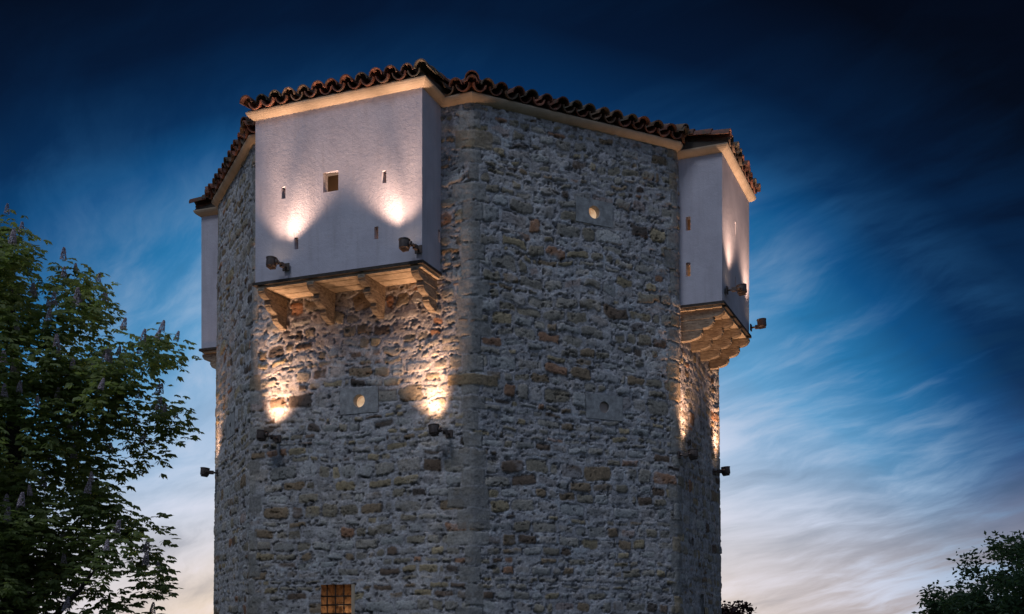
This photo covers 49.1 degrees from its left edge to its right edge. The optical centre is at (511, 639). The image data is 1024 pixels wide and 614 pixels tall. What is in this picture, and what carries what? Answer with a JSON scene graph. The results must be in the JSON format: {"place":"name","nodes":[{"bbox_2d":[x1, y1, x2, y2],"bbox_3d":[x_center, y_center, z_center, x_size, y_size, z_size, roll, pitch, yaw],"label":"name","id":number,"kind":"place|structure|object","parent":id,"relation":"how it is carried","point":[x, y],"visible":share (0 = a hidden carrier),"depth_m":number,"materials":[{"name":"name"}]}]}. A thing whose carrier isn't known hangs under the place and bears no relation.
{"place":"outdoors","nodes":[
{"label":"outdoors","id":0,"kind":"place"},
{"bbox_2d":[0,0,1023,613],"label":"sky","id":1,"kind":"structure","parent":0,"point":[872,432],"materials":[{"name":"blue"}]},
{"label":"ground","id":2,"kind":"structure","parent":0,"visible":0},
{"bbox_2d":[0,203,203,613],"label":"horse chestnut tree","id":3,"kind":"object","parent":2,"relation":"on","point":[29,583],"visible":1,"depth_m":15.30,"materials":[{"name":"green plant"}]},
{"bbox_2d":[189,58,760,613],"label":"stone tower","id":4,"kind":"structure","parent":2,"relation":"on","point":[549,326],"depth_m":19.78,"materials":[{"name":"stone"}]},
{"bbox_2d":[200,467,218,476],"bbox_3d":[-6.290,-3.489,23.259,0.412,0.195,0.238,0,0,17],"label":"floodlight","id":5,"kind":"object","parent":4,"relation":"attached to","point":[205,471],"visible":1,"depth_m":23.22,"materials":[{"name":"brown paint"}]},
{"bbox_2d":[256,429,280,442],"bbox_3d":[-4.402,-3.668,20.192,0.306,0.204,0.406,0,0,22],"label":"floodlight","id":6,"kind":"object","parent":4,"relation":"attached to","point":[262,435],"visible":1,"depth_m":20.06,"materials":[{"name":"brown paint"}]},
{"bbox_2d":[266,256,289,270],"bbox_3d":[-4.035,-6.488,19.319,0.237,0.198,0.413,0,0,64],"label":"floodlight","id":7,"kind":"object","parent":4,"relation":"attached to","point":[272,262],"visible":1,"depth_m":19.24,"materials":[{"name":"brown paint"}]},
{"bbox_2d":[319,584,355,613],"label":"barred window","id":8,"kind":"structure","parent":4,"relation":"in","point":[335,599],"depth_m":20.22,"materials":[{"name":"brown metal"}]},
{"bbox_2d":[398,237,421,253],"bbox_3d":[-1.656,-6.468,18.380,0.240,0.198,0.412,0,0,65],"label":"floodlight","id":9,"kind":"object","parent":4,"relation":"attached to","point":[405,244],"visible":1,"depth_m":18.29,"materials":[{"name":"brown paint"}]},
{"bbox_2d":[428,423,452,437],"bbox_3d":[-1.226,-3.528,18.936,0.317,0.204,0.406,0,0,22],"label":"floodlight","id":10,"kind":"object","parent":4,"relation":"attached to","point":[435,429],"visible":1,"depth_m":18.80,"materials":[{"name":"brown paint"}]},
{"bbox_2d":[678,448,697,459],"bbox_3d":[3.282,-3.458,20.842,0.413,0.200,0.241,0,0,-21],"label":"floodlight","id":11,"kind":"object","parent":4,"relation":"attached to","point":[691,454],"visible":1,"depth_m":20.81,"materials":[{"name":"brown paint"}]},
{"bbox_2d":[700,594,703,613],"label":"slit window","id":12,"kind":"structure","parent":4,"relation":"in","point":[702,595],"depth_m":22.62,"materials":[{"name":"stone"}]},
{"bbox_2d":[712,466,729,475],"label":"floodlight","id":13,"kind":"object","parent":4,"relation":"attached to","point":[724,470],"visible":1,"depth_m":23.42,"materials":[{"name":"brown paint"}]},
{"bbox_2d":[726,283,746,295],"bbox_3d":[4.212,-6.559,20.971,0.356,0.195,0.309,0,0,23],"label":"floodlight","id":14,"kind":"object","parent":4,"relation":"attached to","point":[740,289],"visible":1,"depth_m":20.91,"materials":[{"name":"brown paint"}]},
{"bbox_2d":[750,318,766,331],"bbox_3d":[5.041,-6.449,22.926,0.356,0.195,0.309,0,0,23],"label":"floodlight","id":15,"kind":"object","parent":4,"relation":"attached to","point":[761,323],"visible":1,"depth_m":22.79,"materials":[{"name":"brown paint"}]},
{"bbox_2d":[721,600,756,613],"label":"tree","id":16,"kind":"object","parent":2,"relation":"on","point":[733,609],"visible":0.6,"depth_m":59.56,"materials":[{"name":"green plant"}]},
{"bbox_2d":[911,530,1023,613],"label":"leafy tree","id":17,"kind":"object","parent":2,"relation":"on","point":[974,600],"visible":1,"depth_m":19.65,"materials":[{"name":"green plant"}]}
]}

